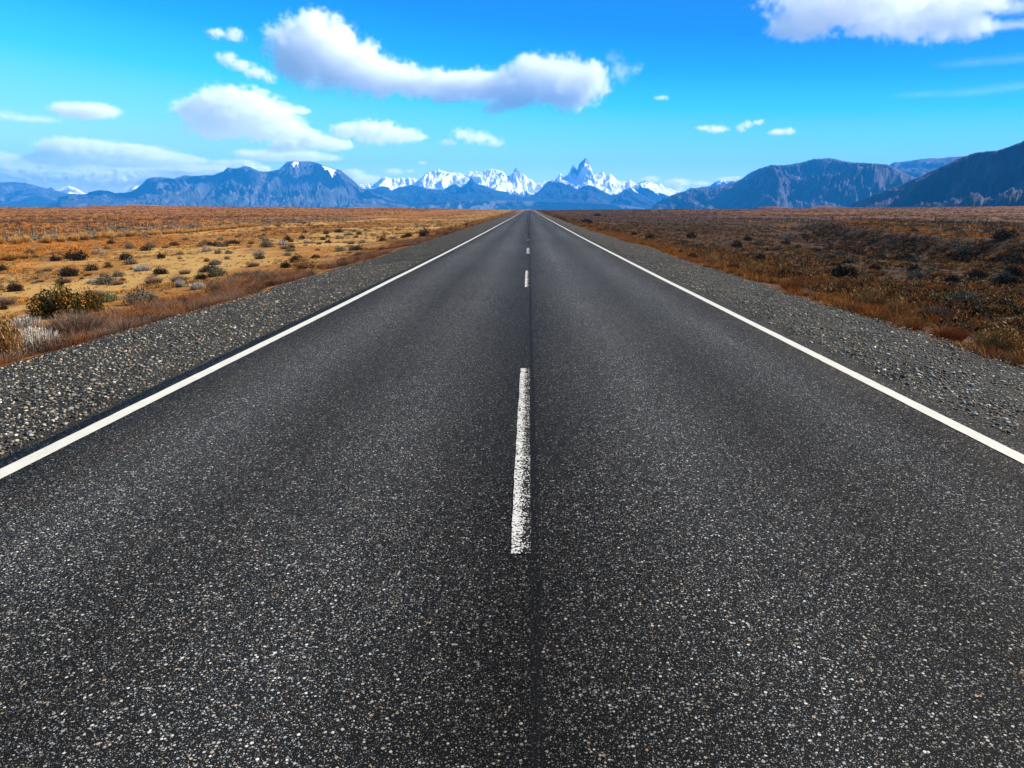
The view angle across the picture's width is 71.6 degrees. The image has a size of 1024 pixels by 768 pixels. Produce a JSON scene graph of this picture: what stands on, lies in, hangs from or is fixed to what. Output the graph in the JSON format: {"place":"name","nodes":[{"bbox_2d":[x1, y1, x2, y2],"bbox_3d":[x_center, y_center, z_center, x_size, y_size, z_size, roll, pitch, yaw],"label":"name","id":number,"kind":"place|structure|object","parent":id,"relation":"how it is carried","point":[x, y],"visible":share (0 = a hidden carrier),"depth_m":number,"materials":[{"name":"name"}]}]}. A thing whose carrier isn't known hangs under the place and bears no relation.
{"place":"outdoors","nodes":[
{"label":"outdoors","id":0,"kind":"place"},
{"bbox_2d":[0,189,57,206],"bbox_3d":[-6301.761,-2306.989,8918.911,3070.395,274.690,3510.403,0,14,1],"label":"mountain","id":1,"kind":"structure","parent":0,"point":[36,200],"depth_m":8376.38,"materials":[{"name":"stone"}]},
{"bbox_2d":[0,182,67,203],"bbox_3d":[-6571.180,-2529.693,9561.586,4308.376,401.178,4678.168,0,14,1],"label":"mountain","id":2,"kind":"structure","parent":0,"point":[15,189],"depth_m":9068.62,"materials":[{"name":"stone"}]},
{"bbox_2d":[56,185,139,193],"bbox_3d":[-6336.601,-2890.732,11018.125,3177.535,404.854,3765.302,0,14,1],"label":"mountain","id":3,"kind":"structure","parent":0,"point":[69,190],"depth_m":10781.51,"materials":[{"name":"snow"}]},
{"bbox_2d":[0,220,429,272],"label":"dry grass","id":4,"kind":"structure","parent":0,"point":[57,249],"depth_m":60.11,"materials":[{"name":"plant"}]},
{"bbox_2d":[56,161,417,207],"bbox_3d":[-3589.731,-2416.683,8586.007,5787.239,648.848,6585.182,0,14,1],"label":"mountain","id":5,"kind":"structure","parent":0,"point":[301,184],"depth_m":7244.15,"materials":[{"name":"stone"}]},
{"bbox_2d":[362,177,656,207],"bbox_3d":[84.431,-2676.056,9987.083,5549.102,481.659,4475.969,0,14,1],"label":"mountain","id":6,"kind":"structure","parent":0,"point":[550,189],"depth_m":9452.18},
{"bbox_2d":[0,210,1023,767],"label":"road","id":7,"kind":"structure","parent":0,"point":[752,546],"depth_m":3.32,"materials":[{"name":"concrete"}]},
{"bbox_2d":[0,213,519,478],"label":"road marking","id":8,"kind":"object","parent":7,"relation":"on","point":[32,457],"visible":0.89,"depth_m":6.08,"materials":[{"name":"paint"}]},
{"bbox_2d":[511,368,530,552],"bbox_3d":[0.087,0.314,5.274,0.102,0.018,4.044,0,14,1],"label":"road marking","id":9,"kind":"object","parent":7,"relation":"on","point":[521,529],"visible":1,"depth_m":4.27,"materials":[{"name":"paint"}]},
{"bbox_2d":[525,271,528,286],"bbox_3d":[0.369,-2.565,17.155,0.105,0.016,4.300,0,14,1],"label":"road marking","id":10,"kind":"object","parent":7,"relation":"on","point":[527,279],"visible":1,"depth_m":16.73,"materials":[{"name":"paint"}]},
{"bbox_2d":[533,210,1023,463],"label":"road marking","id":11,"kind":"object","parent":7,"relation":"on","point":[1005,450],"visible":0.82,"depth_m":6.50,"materials":[{"name":"paint"}]},
{"bbox_2d":[0,205,1023,366],"bbox_3d":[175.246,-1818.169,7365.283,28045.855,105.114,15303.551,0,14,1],"label":"ground","id":12,"kind":"structure","parent":0,"point":[274,253],"depth_m":68.33,"materials":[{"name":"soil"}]},
{"bbox_2d":[0,295,18,305],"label":"twiggy shrub","id":13,"kind":"object","parent":12,"relation":"on","point":[4,300],"visible":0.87,"depth_m":20.09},
{"bbox_2d":[0,252,20,260],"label":"brown tussock","id":14,"kind":"object","parent":12,"relation":"on","point":[11,257],"visible":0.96,"depth_m":42.13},
{"bbox_2d":[7,236,19,243],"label":"golden tussock","id":15,"kind":"object","parent":12,"relation":"on","point":[10,240],"visible":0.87,"depth_m":59.13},
{"bbox_2d":[0,313,27,356],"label":"seed bush","id":16,"kind":"object","parent":12,"relation":"on","point":[8,339],"visible":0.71,"depth_m":9.80,"materials":[{"name":"plant"}]},
{"bbox_2d":[4,282,24,291],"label":"dark shrub","id":17,"kind":"object","parent":12,"relation":"on","point":[15,287],"visible":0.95,"depth_m":24.34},
{"bbox_2d":[8,314,41,327],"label":"silver shrub","id":18,"kind":"object","parent":12,"relation":"on","point":[28,320],"visible":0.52,"depth_m":13.48,"materials":[{"name":"plant"}]},
{"bbox_2d":[3,326,62,354],"bbox_3d":[-6.936,-0.656,10.274,0.782,0.399,0.774,6,15,21],"label":"silver shrub","id":19,"kind":"object","parent":12,"relation":"on","point":[39,334],"visible":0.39,"depth_m":10.18,"materials":[{"name":"plant"}]},
{"bbox_2d":[41,235,53,243],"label":"golden tussock","id":20,"kind":"object","parent":12,"relation":"on","point":[47,240],"visible":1,"depth_m":62.77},
{"bbox_2d":[49,254,62,260],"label":"dark shrub","id":21,"kind":"object","parent":12,"relation":"on","point":[53,257],"visible":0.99,"depth_m":42.40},
{"bbox_2d":[23,275,94,319],"bbox_3d":[-9.818,-1.899,15.403,1.265,0.894,1.364,-4,14,-16],"label":"leafy bush","id":22,"kind":"object","parent":12,"relation":"on","point":[62,302],"visible":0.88,"depth_m":15.19,"materials":[{"name":"plant"}]},
{"bbox_2d":[50,276,72,283],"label":"twiggy shrub","id":23,"kind":"object","parent":12,"relation":"on","point":[66,280],"visible":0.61,"depth_m":26.95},
{"bbox_2d":[57,265,79,276],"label":"dark shrub","id":24,"kind":"object","parent":12,"relation":"on","point":[69,273],"visible":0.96,"depth_m":31.09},
{"bbox_2d":[37,309,107,337],"bbox_3d":[-7.018,-0.976,11.375,1.091,0.534,0.920,-1,14,-4],"label":"twiggy shrub","id":25,"kind":"object","parent":12,"relation":"on","point":[77,320],"visible":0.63,"depth_m":11.25,"materials":[{"name":"plant"}]},
{"bbox_2d":[67,246,91,260],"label":"dark shrub","id":26,"kind":"object","parent":12,"relation":"on","point":[78,256],"visible":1,"depth_m":43.06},
{"bbox_2d":[83,262,98,270],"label":"dark shrub","id":27,"kind":"object","parent":12,"relation":"on","point":[90,268],"visible":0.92,"depth_m":34.68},
{"bbox_2d":[77,285,105,313],"bbox_3d":[-9.499,-1.909,15.918,0.672,0.645,0.696,-11,18,-38],"label":"leafy bush","id":28,"kind":"object","parent":12,"relation":"on","point":[94,302],"visible":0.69,"depth_m":15.89,"materials":[{"name":"plant"}]},
{"bbox_2d":[84,289,107,296],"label":"twiggy shrub","id":29,"kind":"object","parent":12,"relation":"on","point":[100,292],"visible":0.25,"depth_m":20.86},
{"bbox_2d":[94,273,117,284],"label":"grey shrub","id":30,"kind":"object","parent":12,"relation":"on","point":[104,279],"visible":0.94,"depth_m":26.62,"materials":[{"name":"plant"}]},
{"bbox_2d":[98,293,119,302],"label":"cushion plant","id":31,"kind":"object","parent":12,"relation":"on","point":[105,297],"visible":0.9,"depth_m":18.05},
{"bbox_2d":[105,230,114,238],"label":"golden tussock","id":32,"kind":"object","parent":12,"relation":"on","point":[110,235],"visible":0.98,"depth_m":72.41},
{"bbox_2d":[113,270,126,276],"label":"grey shrub","id":33,"kind":"object","parent":12,"relation":"on","point":[116,274],"visible":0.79,"depth_m":30.00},
{"bbox_2d":[116,252,132,259],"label":"dark shrub","id":34,"kind":"object","parent":12,"relation":"on","point":[124,256],"visible":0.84,"depth_m":42.22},
{"bbox_2d":[123,256,136,264],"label":"grey shrub","id":35,"kind":"object","parent":12,"relation":"on","point":[131,262],"visible":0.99,"depth_m":38.79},
{"bbox_2d":[121,286,159,305],"bbox_3d":[-8.919,-2.138,17.100,0.879,0.456,0.889,-11,18,-38],"label":"grey shrub","id":36,"kind":"object","parent":12,"relation":"on","point":[143,295],"visible":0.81,"depth_m":17.04,"materials":[{"name":"plant"}]},
{"bbox_2d":[133,264,151,271],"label":"silver shrub","id":37,"kind":"object","parent":12,"relation":"on","point":[143,268],"visible":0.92,"depth_m":32.95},
{"bbox_2d":[139,244,154,250],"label":"dark shrub","id":38,"kind":"object","parent":12,"relation":"on","point":[143,248],"visible":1,"depth_m":50.02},
{"bbox_2d":[142,275,163,283],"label":"twiggy shrub","id":39,"kind":"object","parent":12,"relation":"on","point":[151,280],"visible":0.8,"depth_m":26.25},
{"bbox_2d":[152,265,169,274],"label":"dark shrub","id":40,"kind":"object","parent":12,"relation":"on","point":[156,271],"visible":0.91,"depth_m":30.69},
{"bbox_2d":[168,273,188,281],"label":"twiggy shrub","id":41,"kind":"object","parent":12,"relation":"on","point":[172,278],"visible":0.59,"depth_m":26.55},
{"bbox_2d":[174,279,184,287],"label":"silver shrub","id":42,"kind":"object","parent":12,"relation":"on","point":[179,284],"visible":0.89,"depth_m":22.03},
{"bbox_2d":[2,217,379,242],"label":"scrub","id":43,"kind":"object","parent":12,"relation":"on","point":[37,237],"visible":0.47,"depth_m":106.90,"materials":[{"name":"plant"}]},
{"bbox_2d":[189,281,205,289],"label":"silver shrub","id":44,"kind":"object","parent":12,"relation":"on","point":[198,286],"visible":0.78,"depth_m":20.37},
{"bbox_2d":[193,272,209,279],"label":"dark shrub","id":45,"kind":"object","parent":12,"relation":"on","point":[201,277],"visible":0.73,"depth_m":26.12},
{"bbox_2d":[2,210,418,234],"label":"wire fence","id":46,"kind":"object","parent":12,"relation":"on","point":[87,227],"visible":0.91,"depth_m":119.46,"materials":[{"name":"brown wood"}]},
{"bbox_2d":[202,262,219,272],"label":"dark shrub","id":47,"kind":"object","parent":12,"relation":"on","point":[206,268],"visible":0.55,"depth_m":30.75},
{"bbox_2d":[208,258,220,264],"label":"grey shrub","id":48,"kind":"object","parent":12,"relation":"on","point":[215,262],"visible":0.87,"depth_m":35.96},
{"bbox_2d":[205,265,227,277],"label":"grey shrub","id":49,"kind":"object","parent":12,"relation":"on","point":[217,272],"visible":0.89,"depth_m":27.65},
{"bbox_2d":[0,205,438,233],"bbox_3d":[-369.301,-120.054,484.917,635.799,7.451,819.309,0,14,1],"label":"scrub","id":50,"kind":"object","parent":12,"relation":"on","point":[85,222],"visible":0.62,"depth_m":236.15,"materials":[{"name":"plant"}]},
{"bbox_2d":[0,205,446,236],"bbox_3d":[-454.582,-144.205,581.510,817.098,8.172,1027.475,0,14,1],"label":"dry grass","id":51,"kind":"structure","parent":12,"relation":"on","point":[76,228],"depth_m":216.56,"materials":[{"name":"plant"}]},
{"bbox_2d":[0,228,463,365],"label":"weeds","id":52,"kind":"object","parent":12,"relation":"on","point":[117,321],"visible":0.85,"depth_m":15.20,"materials":[{"name":"plant"}]},
{"bbox_2d":[238,269,255,275],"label":"twiggy shrub","id":53,"kind":"object","parent":12,"relation":"on","point":[244,272],"visible":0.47,"depth_m":25.48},
{"bbox_2d":[0,212,520,459],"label":"gravel shoulder","id":54,"kind":"object","parent":12,"relation":"on","point":[457,237],"visible":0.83,"depth_m":9.06},
{"bbox_2d":[279,261,290,268],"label":"dark shrub","id":55,"kind":"object","parent":12,"relation":"on","point":[285,265],"visible":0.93,"depth_m":29.48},
{"bbox_2d":[290,253,303,262],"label":"dark shrub","id":56,"kind":"object","parent":12,"relation":"on","point":[292,259],"visible":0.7,"depth_m":33.67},
{"bbox_2d":[90,210,516,241],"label":"scrub","id":57,"kind":"object","parent":12,"relation":"on","point":[438,224],"visible":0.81,"depth_m":109.19,"materials":[{"name":"plant"}]},
{"bbox_2d":[291,256,318,268],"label":"seed bush","id":58,"kind":"object","parent":12,"relation":"on","point":[298,264],"visible":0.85,"depth_m":27.70,"materials":[{"name":"plant"}]},
{"bbox_2d":[419,226,429,236],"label":"dark shrub","id":59,"kind":"object","parent":12,"relation":"on","point":[424,232],"visible":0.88,"depth_m":61.07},
{"bbox_2d":[405,210,519,233],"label":"weeds","id":60,"kind":"object","parent":12,"relation":"on","point":[463,226],"visible":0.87,"depth_m":105.41,"materials":[{"name":"plant"}]},
{"bbox_2d":[0,241,1023,454],"bbox_3d":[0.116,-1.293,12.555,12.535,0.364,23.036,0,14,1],"label":"gravel","id":61,"kind":"structure","parent":12,"relation":"on","point":[889,360],"depth_m":8.68,"materials":[{"name":"gravel"}]},
{"bbox_2d":[536,210,637,231],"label":"weeds","id":62,"kind":"object","parent":12,"relation":"on","point":[574,222],"visible":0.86,"depth_m":107.03,"materials":[{"name":"plant"}]},
{"bbox_2d":[705,252,721,263],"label":"seed bush","id":63,"kind":"object","parent":12,"relation":"on","point":[714,258],"visible":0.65,"depth_m":26.27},
{"bbox_2d":[729,238,741,246],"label":"dark shrub","id":64,"kind":"object","parent":12,"relation":"on","point":[739,244],"visible":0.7,"depth_m":52.82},
{"bbox_2d":[740,259,766,275],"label":"seed bush","id":65,"kind":"object","parent":12,"relation":"on","point":[756,267],"visible":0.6,"depth_m":22.70,"materials":[{"name":"plant"}]},
{"bbox_2d":[540,210,991,242],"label":"scrub","id":66,"kind":"object","parent":12,"relation":"on","point":[651,224],"visible":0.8,"depth_m":126.40,"materials":[{"name":"plant"}]},
{"bbox_2d":[535,211,1023,442],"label":"gravel shoulder","id":67,"kind":"object","parent":12,"relation":"on","point":[601,239],"visible":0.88,"depth_m":9.31},
{"bbox_2d":[779,279,805,291],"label":"rust weed","id":68,"kind":"object","parent":12,"relation":"on","point":[787,285],"visible":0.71,"depth_m":17.22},
{"bbox_2d":[580,205,1023,227],"bbox_3d":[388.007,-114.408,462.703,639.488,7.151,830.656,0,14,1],"label":"scrub","id":69,"kind":"object","parent":12,"relation":"on","point":[914,221],"visible":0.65,"depth_m":249.85,"materials":[{"name":"plant"}]},
{"bbox_2d":[582,205,1023,231],"bbox_3d":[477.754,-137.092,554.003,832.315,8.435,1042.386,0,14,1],"label":"dry grass","id":70,"kind":"structure","parent":12,"relation":"on","point":[980,226],"depth_m":278.40,"materials":[{"name":"plant"}]},
{"bbox_2d":[584,227,1023,368],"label":"weeds","id":71,"kind":"object","parent":12,"relation":"on","point":[847,301],"visible":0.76,"depth_m":14.35,"materials":[{"name":"plant"}]},
{"bbox_2d":[589,222,1023,339],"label":"scrub","id":72,"kind":"object","parent":12,"relation":"on","point":[988,294],"visible":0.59,"depth_m":28.92,"materials":[{"name":"plant"}]},
{"bbox_2d":[611,209,1023,226],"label":"wire fence","id":73,"kind":"object","parent":12,"relation":"on","point":[853,218],"visible":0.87,"depth_m":123.99,"materials":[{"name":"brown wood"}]},
{"bbox_2d":[831,247,846,255],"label":"grey shrub","id":74,"kind":"object","parent":12,"relation":"on","point":[839,253],"visible":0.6,"depth_m":44.36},
{"bbox_2d":[829,259,859,279],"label":"dark shrub","id":75,"kind":"object","parent":12,"relation":"on","point":[843,270],"visible":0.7,"depth_m":25.87,"materials":[{"name":"plant"}]},
{"bbox_2d":[842,255,858,263],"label":"grey shrub","id":76,"kind":"object","parent":12,"relation":"on","point":[850,259],"visible":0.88,"depth_m":38.69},
{"bbox_2d":[853,285,890,306],"bbox_3d":[7.858,-1.926,15.499,0.782,0.494,0.750,8,16,30],"label":"seed bush","id":77,"kind":"object","parent":12,"relation":"on","point":[866,296],"visible":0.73,"depth_m":15.42,"materials":[{"name":"plant"}]},
{"bbox_2d":[868,263,880,270],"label":"dark shrub","id":78,"kind":"object","parent":12,"relation":"on","point":[873,266],"visible":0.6,"depth_m":33.77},
{"bbox_2d":[883,296,911,317],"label":"seed bush","id":79,"kind":"object","parent":12,"relation":"on","point":[900,305],"visible":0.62,"depth_m":13.87,"materials":[{"name":"plant"}]},
{"bbox_2d":[790,222,1023,262],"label":"scrub","id":80,"kind":"object","parent":12,"relation":"on","point":[859,250],"visible":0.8,"depth_m":61.98,"materials":[{"name":"plant"}]},
{"bbox_2d":[906,263,921,271],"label":"dark shrub","id":81,"kind":"object","parent":12,"relation":"on","point":[915,268],"visible":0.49,"depth_m":33.03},
{"bbox_2d":[905,269,928,278],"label":"grey shrub","id":82,"kind":"object","parent":12,"relation":"on","point":[916,274],"visible":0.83,"depth_m":29.66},
{"bbox_2d":[911,305,957,317],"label":"twiggy shrub","id":83,"kind":"object","parent":12,"relation":"on","point":[938,309],"visible":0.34,"depth_m":13.97,"materials":[{"name":"plant"}]},
{"bbox_2d":[930,269,946,276],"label":"brown tussock","id":84,"kind":"object","parent":12,"relation":"on","point":[940,273],"visible":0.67,"depth_m":31.00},
{"bbox_2d":[925,325,971,340],"bbox_3d":[6.560,-0.781,10.664,0.666,0.242,0.682,3,14,10],"label":"rust weed","id":85,"kind":"object","parent":12,"relation":"on","point":[945,332],"visible":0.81,"depth_m":10.57,"materials":[{"name":"plant"}]},
{"bbox_2d":[945,273,959,281],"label":"dark shrub","id":86,"kind":"object","parent":12,"relation":"on","point":[950,277],"visible":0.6,"depth_m":28.16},
{"bbox_2d":[954,256,970,262],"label":"dark shrub","id":87,"kind":"object","parent":12,"relation":"on","point":[962,259],"visible":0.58,"depth_m":41.65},
{"bbox_2d":[954,243,974,253],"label":"grey shrub","id":88,"kind":"object","parent":12,"relation":"on","point":[967,248],"visible":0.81,"depth_m":49.73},
{"bbox_2d":[946,288,982,306],"bbox_3d":[11.706,-2.266,18.452,0.906,0.473,0.926,3,14,14],"label":"grey shrub","id":89,"kind":"object","parent":12,"relation":"on","point":[963,294],"visible":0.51,"depth_m":18.32,"materials":[{"name":"plant"}]},
{"bbox_2d":[964,267,988,279],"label":"dark shrub","id":90,"kind":"object","parent":12,"relation":"on","point":[977,274],"visible":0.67,"depth_m":29.94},
{"bbox_2d":[969,307,996,318],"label":"dark shrub","id":91,"kind":"object","parent":12,"relation":"on","point":[984,311],"visible":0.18,"depth_m":15.37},
{"bbox_2d":[968,323,1023,356],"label":"seed bush","id":92,"kind":"object","parent":12,"relation":"on","point":[1015,342],"visible":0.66,"depth_m":9.77,"materials":[{"name":"plant"}]},
{"bbox_2d":[989,252,1004,263],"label":"dark shrub","id":93,"kind":"object","parent":12,"relation":"on","point":[999,258],"visible":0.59,"depth_m":42.73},
{"bbox_2d":[993,297,1017,306],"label":"dark shrub","id":94,"kind":"object","parent":12,"relation":"on","point":[1003,302],"visible":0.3,"depth_m":17.17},
{"bbox_2d":[987,273,1023,286],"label":"dark shrub","id":95,"kind":"object","parent":12,"relation":"on","point":[1008,278],"visible":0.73,"depth_m":26.46,"materials":[{"name":"plant"}]},
{"bbox_2d":[989,225,1022,238],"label":"dark shrub","id":96,"kind":"object","parent":12,"relation":"on","point":[1002,234],"visible":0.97,"depth_m":49.23,"materials":[{"name":"plant"}]},
{"bbox_2d":[1001,263,1023,277],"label":"dark shrub","id":97,"kind":"object","parent":12,"relation":"on","point":[1014,271],"visible":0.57,"depth_m":30.57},
{"bbox_2d":[1001,255,1023,264],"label":"dark shrub","id":98,"kind":"object","parent":12,"relation":"on","point":[1011,261],"visible":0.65,"depth_m":35.88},
{"bbox_2d":[1004,250,1023,261],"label":"dark shrub","id":99,"kind":"object","parent":12,"relation":"on","point":[1010,255],"visible":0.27,"depth_m":39.67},
{"bbox_2d":[0,0,1023,193],"label":"sky","id":100,"kind":"structure","parent":0,"point":[114,96],"materials":[{"name":"blue"}]},
{"bbox_2d":[410,200,643,209],"bbox_3d":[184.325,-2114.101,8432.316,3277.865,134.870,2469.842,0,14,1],"label":"foothill","id":101,"kind":"structure","parent":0,"point":[514,205],"depth_m":7648.22,"materials":[{"name":"stone"}]},
{"bbox_2d":[358,158,698,196],"bbox_3d":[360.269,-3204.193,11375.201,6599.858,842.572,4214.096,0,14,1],"label":"snowy mountain","id":102,"kind":"structure","parent":0,"point":[516,182],"depth_m":11246.98,"materials":[{"name":"snow"}]},
{"bbox_2d":[414,193,651,208],"bbox_3d":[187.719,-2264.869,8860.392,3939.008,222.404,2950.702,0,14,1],"label":"foothill","id":103,"kind":"structure","parent":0,"point":[472,197],"depth_m":8734.86,"materials":[{"name":"stone"}]},
{"bbox_2d":[559,189,627,205],"bbox_3d":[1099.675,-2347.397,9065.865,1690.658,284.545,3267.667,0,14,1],"label":"foothill","id":104,"kind":"structure","parent":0,"point":[590,197],"depth_m":8928.67,"materials":[{"name":"stone"}]},
{"bbox_2d":[608,192,656,202],"bbox_3d":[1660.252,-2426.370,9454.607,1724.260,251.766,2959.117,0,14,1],"label":"mountain","id":105,"kind":"structure","parent":0,"point":[617,195],"depth_m":9558.95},
{"bbox_2d":[618,181,675,201],"bbox_3d":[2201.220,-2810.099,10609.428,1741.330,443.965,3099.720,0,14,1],"label":"snowy mountain","id":106,"kind":"structure","parent":0,"point":[652,191],"depth_m":10336.90,"materials":[{"name":"snow"}]},
{"bbox_2d":[679,180,735,192],"bbox_3d":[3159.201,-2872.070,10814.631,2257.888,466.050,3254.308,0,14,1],"label":"mountain","id":107,"kind":"structure","parent":0,"point":[720,183],"depth_m":10743.31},
{"bbox_2d":[756,206,790,208],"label":"hill","id":108,"kind":"structure","parent":0,"point":[767,207],"depth_m":1359.73,"materials":[{"name":"stone"}]},
{"bbox_2d":[652,158,914,208],"bbox_3d":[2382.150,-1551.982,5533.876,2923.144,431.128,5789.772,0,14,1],"label":"mountain","id":109,"kind":"structure","parent":0,"point":[823,181],"depth_m":4402.78,"materials":[{"name":"stone"}]},
{"bbox_2d":[810,205,886,207],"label":"hill","id":110,"kind":"structure","parent":0,"point":[824,206],"depth_m":2029.75,"materials":[{"name":"soil"}]},
{"bbox_2d":[827,220,1023,239],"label":"dry grass","id":111,"kind":"structure","parent":0,"point":[961,234],"depth_m":69.15,"materials":[{"name":"plant"}]},
{"bbox_2d":[890,155,967,177],"bbox_3d":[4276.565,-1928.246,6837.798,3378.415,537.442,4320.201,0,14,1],"label":"mountain","id":112,"kind":"structure","parent":0,"point":[917,168],"depth_m":6701.81,"materials":[{"name":"stone"}]},
{"bbox_2d":[850,141,1023,206],"bbox_3d":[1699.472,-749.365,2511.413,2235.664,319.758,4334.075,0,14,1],"label":"mountain","id":113,"kind":"structure","parent":0,"point":[991,178],"depth_m":1918.89,"materials":[{"name":"stone"}]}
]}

